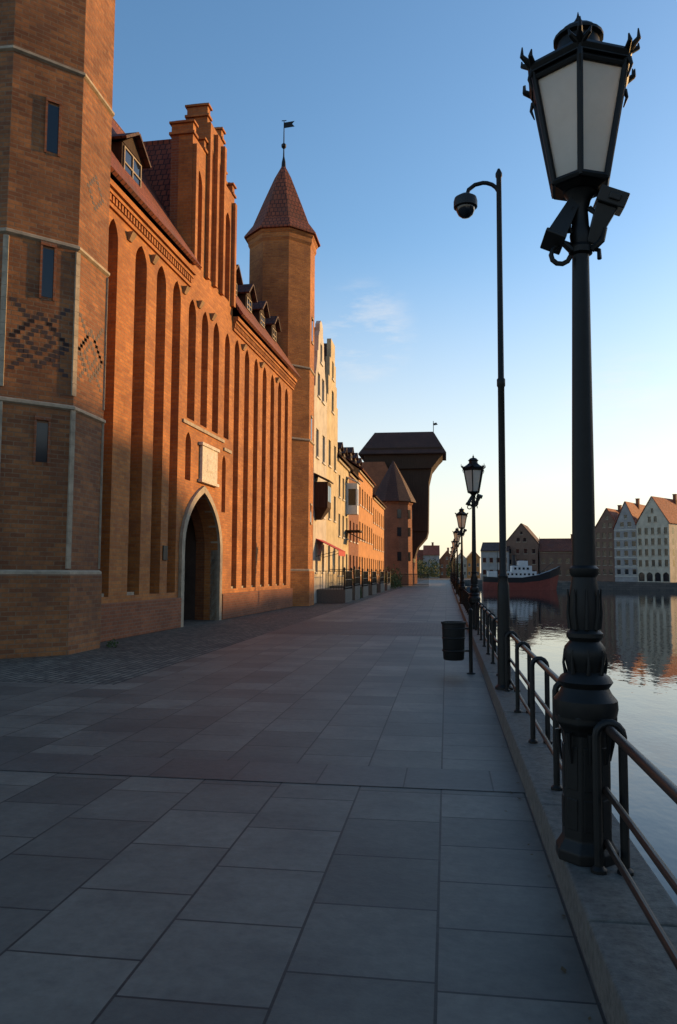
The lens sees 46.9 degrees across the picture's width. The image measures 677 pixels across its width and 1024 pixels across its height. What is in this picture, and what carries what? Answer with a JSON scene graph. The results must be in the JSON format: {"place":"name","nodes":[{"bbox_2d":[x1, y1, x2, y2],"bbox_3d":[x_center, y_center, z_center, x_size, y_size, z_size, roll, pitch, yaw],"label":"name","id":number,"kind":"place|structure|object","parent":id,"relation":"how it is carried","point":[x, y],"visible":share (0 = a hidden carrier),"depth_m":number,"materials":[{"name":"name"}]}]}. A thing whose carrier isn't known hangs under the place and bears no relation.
{"place":"outdoors","nodes":[
{"label":"outdoors","id":0,"kind":"place"},
{"bbox_2d":[0,580,446,1023],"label":"pavement","id":1,"kind":"structure","parent":0,"point":[142,900],"depth_m":4.58,"materials":[{"name":"stone"}]},
{"bbox_2d":[0,752,524,792],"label":"paving band","id":2,"kind":"object","parent":1,"relation":"on","point":[474,780],"visible":1,"depth_m":6.24,"materials":[{"name":"stone"}]},
{"bbox_2d":[138,614,590,1019],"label":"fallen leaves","id":3,"kind":"object","parent":1,"relation":"on","point":[563,969],"visible":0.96,"depth_m":3.15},
{"bbox_2d":[269,621,468,636],"bbox_3d":[1.047,3.324,22.379,5.205,0.001,5.000,0,-4,8],"label":"sett band","id":4,"kind":"object","parent":1,"relation":"on","point":[379,628],"visible":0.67,"depth_m":22.02,"materials":[{"name":"stone"}]},
{"bbox_2d":[0,578,589,970],"bbox_3d":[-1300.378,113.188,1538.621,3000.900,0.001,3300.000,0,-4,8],"label":"ground","id":5,"kind":"structure","parent":0,"point":[127,658],"depth_m":15.76,"materials":[{"name":"stone"}]},
{"bbox_2d":[0,0,114,658],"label":"octagonal brick tower","id":6,"kind":"structure","parent":5,"relation":"on","point":[57,114],"depth_m":15.10,"materials":[{"name":"brick"}]},
{"bbox_2d":[35,104,58,461],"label":"slit windows","id":7,"kind":"structure","parent":6,"relation":"in","point":[53,111],"depth_m":15.08,"materials":[{"name":"black glass"}]},
{"bbox_2d":[106,638,118,647],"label":"weeds","id":8,"kind":"object","parent":5,"relation":"on","point":[111,643],"visible":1,"depth_m":16.32,"materials":[{"name":"green plant"}]},
{"bbox_2d":[184,515,195,619],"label":"gate passage walls","id":9,"kind":"structure","parent":5,"relation":"on","point":[190,577],"depth_m":25.97,"materials":[{"name":"paint"}]},
{"bbox_2d":[99,116,291,619],"bbox_3d":[-4.080,-4.489,26.991,0.450,16.250,19.500,0,-4,10],"label":"facade front layer","id":10,"kind":"object","parent":5,"relation":"on","point":[175,355],"visible":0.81,"depth_m":23.30,"materials":[{"name":"orange brick"}]},
{"bbox_2d":[162,545,167,559],"bbox_3d":[-4.757,1.123,21.429,0.027,0.400,0.300,0,-4,10],"label":"wall plaque","id":11,"kind":"object","parent":10,"relation":"attached to","point":[165,553],"depth_m":21.42,"materials":[{"name":"black metal"}]},
{"bbox_2d":[169,118,193,248],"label":"gable back","id":12,"kind":"structure","parent":10,"relation":"attached to","point":[174,176],"depth_m":23.88,"materials":[{"name":"orange brick"}]},
{"bbox_2d":[102,583,283,596],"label":"sills and bars","id":13,"kind":"structure","parent":10,"relation":"attached to","point":[130,593],"depth_m":19.69,"materials":[{"name":"stone"}]},
{"bbox_2d":[109,178,296,390],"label":"eaves cornice","id":14,"kind":"structure","parent":10,"relation":"attached to","point":[130,214],"depth_m":21.62,"materials":[{"name":"orange brick"}]},
{"bbox_2d":[169,103,236,198],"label":"gable caps","id":15,"kind":"object","parent":10,"relation":"attached to","point":[186,126],"visible":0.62,"depth_m":25.19,"materials":[{"name":"brick"}]},
{"bbox_2d":[127,231,280,382],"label":"corbels","id":16,"kind":"object","parent":10,"relation":"attached to","point":[132,235],"visible":1,"depth_m":22.97,"materials":[{"name":"stone"}]},
{"bbox_2d":[182,418,231,453],"bbox_3d":[-4.144,-2.381,25.056,0.050,0.350,4.600,0,-4,10],"label":"stone string","id":17,"kind":"object","parent":10,"relation":"attached to","point":[187,422],"visible":1,"depth_m":24.73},
{"bbox_2d":[198,442,219,487],"bbox_3d":[-4.117,-1.490,24.906,0.137,1.250,1.650,0,-4,10],"label":"carved relief panel","id":18,"kind":"object","parent":10,"relation":"attached to","point":[208,466],"visible":1,"depth_m":24.70,"materials":[{"name":"stone"}]},
{"bbox_2d":[191,122,236,307],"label":"gable pilasters","id":19,"kind":"object","parent":10,"relation":"attached to","point":[194,233],"visible":0.97,"depth_m":25.69,"materials":[{"name":"brick"}]},
{"bbox_2d":[100,588,292,641],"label":"plinth","id":20,"kind":"structure","parent":5,"relation":"on","point":[119,620],"depth_m":20.95,"materials":[{"name":"red brick"}]},
{"bbox_2d":[191,505,204,619],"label":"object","id":21,"kind":"object","parent":5,"relation":"on","point":[200,562],"visible":0.02,"depth_m":25.87,"materials":[{"name":"brick"}]},
{"bbox_2d":[178,486,222,626],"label":"gate arch trim","id":22,"kind":"structure","parent":5,"relation":"on","point":[200,492],"depth_m":25.13,"materials":[{"name":"stone"}]},
{"bbox_2d":[244,120,319,605],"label":"conical roofed tower","id":23,"kind":"structure","parent":5,"relation":"on","point":[281,238],"depth_m":37.49,"materials":[{"name":"red brick"}]},
{"bbox_2d":[310,320,312,521],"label":"slit windows","id":24,"kind":"structure","parent":23,"relation":"in","point":[312,320],"depth_m":38.16,"materials":[{"name":"black glass"}]},
{"bbox_2d":[313,321,326,602],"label":"front wall","id":25,"kind":"structure","parent":5,"relation":"on","point":[319,467],"depth_m":41.84,"materials":[{"name":"white paint"}]},
{"bbox_2d":[315,361,325,573],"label":"window frames","id":26,"kind":"structure","parent":25,"relation":"attached to","point":[324,404],"depth_m":41.38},
{"bbox_2d":[314,473,333,519],"bbox_3d":[-0.759,-0.782,40.416,0.827,2.354,1.400,0,-4,8],"label":"timber oriel","id":27,"kind":"object","parent":25,"relation":"attached to","point":[322,506],"visible":1,"depth_m":39.86,"materials":[{"name":"wood"}]},
{"bbox_2d":[324,343,326,366],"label":"roof","id":28,"kind":"structure","parent":25,"relation":"attached to","point":[325,349],"depth_m":46.50,"materials":[{"name":"tile"}]},
{"bbox_2d":[316,539,344,557],"bbox_3d":[-0.398,1.932,41.522,1.217,0.939,2.600,0,-4,8],"label":"shop awning","id":29,"kind":"object","parent":25,"relation":"attached to","point":[341,552],"visible":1,"depth_m":41.21,"materials":[{"name":"red fabric"}]},
{"bbox_2d":[325,338,337,587],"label":"front wall","id":30,"kind":"structure","parent":5,"relation":"on","point":[332,440],"depth_m":46.19,"materials":[{"name":"beige paint"}]},
{"bbox_2d":[328,378,336,573],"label":"window frames","id":31,"kind":"structure","parent":30,"relation":"attached to","point":[333,413],"depth_m":46.52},
{"bbox_2d":[317,567,352,602],"bbox_3d":[-0.116,3.933,42.319,1.530,1.850,3.920,0,-4,8],"label":"stone stoop","id":32,"kind":"object","parent":5,"relation":"on","point":[335,595],"visible":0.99,"depth_m":40.47,"materials":[{"name":"stone"}]},
{"bbox_2d":[337,457,348,584],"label":"front wall","id":33,"kind":"structure","parent":5,"relation":"on","point":[342,481],"depth_m":50.69,"materials":[{"name":"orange paint"}]},
{"bbox_2d":[338,496,348,576],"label":"window frames","id":34,"kind":"structure","parent":33,"relation":"attached to","point":[338,525],"depth_m":49.59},
{"bbox_2d":[338,458,349,471],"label":"cornice","id":35,"kind":"structure","parent":33,"relation":"attached to","point":[343,464],"depth_m":50.96,"materials":[{"name":"stone"}]},
{"bbox_2d":[337,453,353,468],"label":"roof","id":36,"kind":"structure","parent":33,"relation":"attached to","point":[344,460],"depth_m":50.80,"materials":[{"name":"tile"}]},
{"bbox_2d":[346,476,359,514],"bbox_3d":[1.011,-1.106,53.045,0.876,2.554,1.000,0,-4,8],"label":"white oriel","id":37,"kind":"object","parent":33,"relation":"attached to","point":[352,509],"visible":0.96,"depth_m":52.67,"materials":[{"name":"paint"}]},
{"bbox_2d":[348,489,358,505],"bbox_3d":[1.148,-0.994,52.833,0.939,1.100,0.398,4,-6,-41],"label":"oriel glass","id":38,"kind":"object","parent":37,"relation":"attached to","point":[351,496],"visible":1,"depth_m":52.64,"materials":[{"name":"black"}]},
{"bbox_2d":[345,530,364,540],"bbox_3d":[1.168,1.613,52.812,1.222,0.700,1.800,0,-4,8],"label":"porch canopy","id":39,"kind":"object","parent":33,"relation":"attached to","point":[353,531],"visible":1,"depth_m":52.00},
{"bbox_2d":[329,566,359,599],"bbox_3d":[0.460,4.205,46.471,1.530,1.950,3.520,0,-4,8],"label":"stone stoop","id":40,"kind":"object","parent":5,"relation":"on","point":[356,590],"visible":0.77,"depth_m":45.18,"materials":[{"name":"stone"}]},
{"bbox_2d":[348,472,357,584],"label":"front wall","id":41,"kind":"structure","parent":5,"relation":"on","point":[353,549],"depth_m":56.14,"materials":[{"name":"beige paint"}]},
{"bbox_2d":[340,568,368,597],"bbox_3d":[1.104,4.615,51.109,1.530,1.850,4.120,0,-4,8],"label":"stone stoop","id":42,"kind":"object","parent":5,"relation":"on","point":[364,588],"visible":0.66,"depth_m":49.71,"materials":[{"name":"stone"}]},
{"bbox_2d":[355,468,372,583],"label":"front wall","id":43,"kind":"structure","parent":5,"relation":"on","point":[365,550],"depth_m":65.08,"materials":[{"name":"orange paint"}]},
{"bbox_2d":[359,470,373,487],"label":"cornice","id":44,"kind":"structure","parent":43,"relation":"attached to","point":[365,477],"depth_m":64.96,"materials":[{"name":"stone"}]},
{"bbox_2d":[360,569,376,594],"bbox_3d":[1.940,5.083,57.133,1.530,1.850,4.320,0,-4,8],"label":"stone stoop","id":45,"kind":"object","parent":5,"relation":"on","point":[372,588],"visible":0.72,"depth_m":55.59,"materials":[{"name":"stone"}]},
{"bbox_2d":[372,500,383,582],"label":"front wall","id":46,"kind":"structure","parent":5,"relation":"on","point":[378,538],"depth_m":77.32,"materials":[{"name":"orange paint"}]},
{"bbox_2d":[377,569,384,592],"bbox_3d":[2.941,5.643,64.343,1.530,1.850,4.920,0,-4,8],"label":"stone stoop","id":47,"kind":"object","parent":5,"relation":"on","point":[380,586],"visible":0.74,"depth_m":62.98,"materials":[{"name":"stone"}]},
{"bbox_2d":[385,571,390,590],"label":"stone stoop","id":48,"kind":"object","parent":5,"relation":"on","point":[388,582],"visible":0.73,"depth_m":70.15,"materials":[{"name":"stone"}]},
{"bbox_2d":[385,572,397,588],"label":"shrub","id":49,"kind":"object","parent":5,"relation":"on","point":[393,581],"visible":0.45,"depth_m":75.47,"materials":[{"name":"green plant"}]},
{"bbox_2d":[385,564,402,587],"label":"shrub","id":50,"kind":"object","parent":5,"relation":"on","point":[397,577],"visible":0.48,"depth_m":78.48,"materials":[{"name":"green plant"}]},
{"bbox_2d":[358,421,445,585],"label":"medieval harbour crane","id":51,"kind":"object","parent":5,"relation":"on","point":[399,468],"visible":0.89,"depth_m":102.13,"materials":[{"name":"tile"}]},
{"bbox_2d":[397,509,412,560],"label":"windows","id":52,"kind":"structure","parent":51,"relation":"in","point":[398,510],"depth_m":95.54,"materials":[{"name":"black glass"}]},
{"bbox_2d":[392,573,428,586],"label":"iron fence","id":53,"kind":"object","parent":5,"relation":"on","point":[415,580],"visible":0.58,"depth_m":85.33,"materials":[{"name":"metal"}]},
{"bbox_2d":[417,556,428,577],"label":"distant tree","id":54,"kind":"object","parent":5,"relation":"on","point":[423,568],"visible":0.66,"depth_m":202.86,"materials":[{"name":"green plant"}]},
{"bbox_2d":[423,556,438,577],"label":"front wall","id":55,"kind":"structure","parent":5,"relation":"on","point":[426,558],"depth_m":231.68,"materials":[{"name":"grey paint"}]},
{"bbox_2d":[424,556,440,577],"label":"distant tree","id":56,"kind":"object","parent":5,"relation":"on","point":[433,570],"visible":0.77,"depth_m":209.31,"materials":[{"name":"green plant"}]},
{"bbox_2d":[439,551,450,577],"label":"front wall","id":57,"kind":"structure","parent":5,"relation":"on","point":[443,561],"depth_m":232.30,"materials":[{"name":"red brick"}]},
{"bbox_2d":[435,580,607,1023],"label":"pavement edge strip","id":58,"kind":"object","parent":5,"relation":"on","point":[508,945],"visible":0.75,"depth_m":3.80,"materials":[{"name":"stone"}]},
{"bbox_2d":[441,608,474,673],"bbox_3d":[1.903,2.050,12.436,0.540,1.040,0.400,0,-4,8],"label":"litter bin","id":59,"kind":"object","parent":58,"relation":"on","point":[453,637],"visible":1,"depth_m":12.32,"materials":[{"name":"metal"}]},
{"bbox_2d":[449,579,676,1023],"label":"quay kerb","id":60,"kind":"structure","parent":5,"relation":"on","point":[632,969],"depth_m":3.35,"materials":[{"name":"stone"}]},
{"bbox_2d":[451,547,455,585],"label":"street lamp","id":61,"kind":"object","parent":60,"relation":"on","point":[452,549],"visible":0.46,"depth_m":82.49,"materials":[{"name":"black metal"}]},
{"bbox_2d":[451,539,456,588],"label":"street lamp","id":62,"kind":"object","parent":60,"relation":"on","point":[453,542],"visible":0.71,"depth_m":66.79,"materials":[{"name":"black metal"}]},
{"bbox_2d":[452,528,460,593],"bbox_3d":[7.779,3.169,51.145,0.637,4.410,0.678,0,-4,5],"label":"street lamp","id":63,"kind":"object","parent":60,"relation":"on","point":[457,541],"visible":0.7,"depth_m":51.10,"materials":[{"name":"black metal"}]},
{"bbox_2d":[455,507,467,603],"bbox_3d":[5.600,1.949,35.443,0.637,4.410,0.678,0,-4,3],"label":"street lamp","id":64,"kind":"object","parent":60,"relation":"on","point":[461,515],"visible":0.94,"depth_m":35.39,"materials":[{"name":"black metal"}]},
{"bbox_2d":[461,456,485,628],"bbox_3d":[3.421,0.730,19.740,0.637,4.410,0.678,0,-4,8],"label":"street lamp","id":65,"kind":"object","parent":60,"relation":"on","point":[473,470],"visible":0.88,"depth_m":19.69,"materials":[{"name":"black metal"}]},
{"bbox_2d":[454,168,513,690],"bbox_3d":[1.792,-1.109,9.710,0.680,6.520,0.300,0,-4,8],"label":"cctv camera pole","id":66,"kind":"object","parent":60,"relation":"on","point":[465,205],"visible":1,"depth_m":9.63,"materials":[{"name":"black metal"}]},
{"bbox_2d":[453,581,676,969],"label":"quay railing","id":67,"kind":"object","parent":60,"relation":"on","point":[614,730],"visible":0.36,"depth_m":3.68,"materials":[{"name":"black metal"}]},
{"bbox_2d":[520,13,640,867],"bbox_3d":[1.260,-0.490,4.035,0.637,4.410,0.678,0,-4,8],"label":"street lamp","id":68,"kind":"object","parent":60,"relation":"on","point":[579,79],"visible":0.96,"depth_m":3.97,"materials":[{"name":"black metal"}]},
{"bbox_3d":[-7.920,-4.881,27.692,8.150,17.100,19.500,0,-4,10],"label":"side and rear walls","id":69,"kind":"object","parent":5,"relation":"on","visible":0},
{"bbox_2d":[110,118,300,379],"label":"roof tiles","id":70,"kind":"object","parent":69,"relation":"attached to","point":[151,195],"visible":0.21,"depth_m":24.89,"materials":[{"name":"tile"}]},
{"bbox_2d":[110,141,139,204],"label":"dormer cheeks","id":71,"kind":"object","parent":70,"relation":"on","point":[117,148],"visible":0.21,"depth_m":20.07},
{"bbox_2d":[119,137,141,164],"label":"dormer pediment","id":72,"kind":"structure","parent":71,"relation":"attached to","point":[129,143],"depth_m":20.62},
{"bbox_2d":[111,132,150,168],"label":"dormer roof","id":73,"kind":"structure","parent":71,"relation":"on","point":[141,149],"depth_m":20.84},
{"bbox_2d":[123,145,141,187],"bbox_3d":[-5.429,-9.024,20.606,0.028,0.780,1.040,0,-4,10],"label":"dormer frame","id":74,"kind":"object","parent":71,"relation":"attached to","point":[133,159],"visible":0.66,"depth_m":20.61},
{"bbox_2d":[125,149,139,185],"bbox_3d":[-5.474,-9.024,20.613,0.062,0.700,0.960,0,-4,10],"label":"dormer glass","id":75,"kind":"object","parent":74,"relation":"in","point":[128,158],"visible":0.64,"depth_m":20.57,"materials":[{"name":"glass"}]},
{"bbox_2d":[236,264,242,284],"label":"dormer roof","id":76,"kind":"structure","parent":70,"relation":"attached to","point":[239,277],"depth_m":29.78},
{"bbox_2d":[233,294,250,320],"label":"dormer cheeks","id":77,"kind":"object","parent":70,"relation":"on","point":[243,298],"visible":0.29,"depth_m":31.09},
{"bbox_2d":[237,284,257,302],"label":"dormer roof","id":78,"kind":"structure","parent":70,"relation":"attached to","point":[245,288],"depth_m":31.33,"materials":[{"name":"tile"}]},
{"bbox_2d":[243,311,263,334],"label":"dormer cheeks","id":79,"kind":"object","parent":70,"relation":"on","point":[256,314],"visible":0.29,"depth_m":33.05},
{"bbox_2d":[252,301,269,317],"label":"dormer roof","id":80,"kind":"structure","parent":70,"relation":"attached to","point":[260,305],"depth_m":33.27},
{"bbox_2d":[256,326,275,347],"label":"dormer cheeks","id":81,"kind":"object","parent":70,"relation":"on","point":[268,329],"visible":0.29,"depth_m":35.01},
{"bbox_2d":[265,316,280,331],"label":"dormer roof","id":82,"kind":"structure","parent":70,"relation":"attached to","point":[272,320],"depth_m":35.24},
{"bbox_2d":[112,0,676,572],"label":"sky","id":83,"kind":"structure","parent":0,"point":[396,108],"materials":[{"name":"blue"}]},
{"bbox_2d":[539,534,571,580],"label":"long warehouse","id":84,"kind":"structure","parent":0,"point":[558,551],"depth_m":171.68,"materials":[{"name":"brick"}]},
{"bbox_2d":[542,558,569,574],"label":"window glass","id":85,"kind":"structure","parent":84,"relation":"in","point":[543,559],"depth_m":171.23,"materials":[{"name":"black"}]},
{"bbox_2d":[459,573,676,582],"bbox_3d":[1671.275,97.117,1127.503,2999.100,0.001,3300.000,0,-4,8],"label":"bank ground","id":86,"kind":"structure","parent":0,"point":[597,581],"depth_m":186.22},
{"bbox_2d":[446,560,460,576],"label":"distant tree","id":87,"kind":"object","parent":86,"relation":"on","point":[448,570],"visible":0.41,"depth_m":218.49,"materials":[{"name":"green plant"}]},
{"bbox_2d":[455,553,466,577],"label":"front wall","id":88,"kind":"structure","parent":86,"relation":"on","point":[464,562],"depth_m":232.60,"materials":[{"name":"white paint"}]},
{"bbox_2d":[467,552,479,577],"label":"front wall","id":89,"kind":"structure","parent":86,"relation":"on","point":[469,560],"depth_m":230.14,"materials":[{"name":"yellow paint"}]},
{"bbox_2d":[480,542,509,579],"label":"quayside storehouse","id":90,"kind":"structure","parent":86,"relation":"on","point":[488,550],"depth_m":172.63,"materials":[{"name":"grey paint"}]},
{"bbox_2d":[483,558,499,574],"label":"window glass","id":91,"kind":"structure","parent":90,"relation":"in","point":[484,559],"depth_m":172.62,"materials":[{"name":"black"}]},
{"bbox_2d":[506,523,538,573],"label":"gabled granary","id":92,"kind":"structure","parent":86,"relation":"on","point":[522,541],"depth_m":173.24,"materials":[{"name":"brick"}]},
{"bbox_2d":[509,531,535,570],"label":"window glass","id":93,"kind":"structure","parent":92,"relation":"in","point":[521,532],"depth_m":173.40,"materials":[{"name":"black"}]},
{"bbox_2d":[595,505,621,581],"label":"brown warehouse","id":94,"kind":"structure","parent":86,"relation":"on","point":[604,547],"depth_m":157.04,"materials":[{"name":"brick"}]},
{"bbox_2d":[596,519,612,574],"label":"window frames","id":95,"kind":"structure","parent":94,"relation":"in","point":[606,519],"depth_m":156.96,"materials":[{"name":"stone"}]},
{"bbox_2d":[597,516,612,573],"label":"window glass","id":96,"kind":"structure","parent":94,"relation":"in","point":[610,524],"depth_m":157.17,"materials":[{"name":"black"}]},
{"bbox_2d":[613,498,644,581],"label":"banded warehouse","id":97,"kind":"structure","parent":86,"relation":"on","point":[625,539],"depth_m":153.97,"materials":[{"name":"grey paint"}]},
{"bbox_2d":[614,518,637,576],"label":"window frames","id":98,"kind":"structure","parent":97,"relation":"in","point":[632,538],"depth_m":153.68,"materials":[{"name":"wood"}]},
{"bbox_2d":[617,515,636,573],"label":"window glass","id":99,"kind":"structure","parent":97,"relation":"in","point":[625,516],"depth_m":153.83,"materials":[{"name":"black"}]},
{"bbox_2d":[635,494,676,581],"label":"cream granary","id":100,"kind":"structure","parent":86,"relation":"on","point":[656,524],"depth_m":149.31,"materials":[{"name":"paint"}]},
{"bbox_2d":[638,508,668,566],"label":"window frames","id":101,"kind":"structure","parent":100,"relation":"in","point":[651,508],"depth_m":149.68,"materials":[{"name":"wood"}]},
{"bbox_2d":[639,509,668,581],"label":"window glass","id":102,"kind":"structure","parent":100,"relation":"in","point":[641,576],"depth_m":149.43,"materials":[{"name":"black"}]},
{"bbox_2d":[478,587,676,905],"bbox_3d":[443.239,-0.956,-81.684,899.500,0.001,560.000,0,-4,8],"label":"river water","id":103,"kind":"structure","parent":0,"point":[638,641],"depth_m":24.55,"materials":[{"name":"blue liquid"}]},
{"bbox_2d":[482,536,559,589],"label":"museum steamship","id":104,"kind":"object","parent":103,"relation":"on","point":[522,575],"visible":0.91,"depth_m":139.46,"materials":[{"name":"red paint"}]},
{"bbox_2d":[459,580,676,589],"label":"bank wall","id":105,"kind":"structure","parent":103,"relation":"in","point":[631,585],"depth_m":147.45,"materials":[{"name":"stone"}]},
{"bbox_3d":[-3.390,-0.049,57.593,8.900,12.100,6.100,0,-4,8],"label":"house body","id":106,"kind":"object","parent":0,"visible":0},
{"bbox_2d":[347,466,362,481],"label":"roof","id":107,"kind":"structure","parent":106,"relation":"on","point":[352,472],"depth_m":56.98,"materials":[{"name":"tile"}]},
{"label":"house body","id":108,"kind":"object","parent":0,"visible":0},
{"bbox_2d":[345,456,375,485],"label":"roof","id":109,"kind":"structure","parent":108,"relation":"attached to","point":[361,469],"depth_m":62.10,"materials":[{"name":"red tile"}]},
{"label":"house body","id":110,"kind":"object","parent":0,"visible":0},
{"bbox_2d":[417,550,422,559],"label":"roof","id":111,"kind":"structure","parent":110,"relation":"attached to","point":[420,553],"depth_m":234.41,"materials":[{"name":"tile"}]},
{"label":"house body","id":112,"kind":"object","parent":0,"visible":0},
{"bbox_2d":[423,545,439,555],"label":"roof","id":113,"kind":"structure","parent":112,"relation":"attached to","point":[430,550],"depth_m":233.73,"materials":[{"name":"tile"}]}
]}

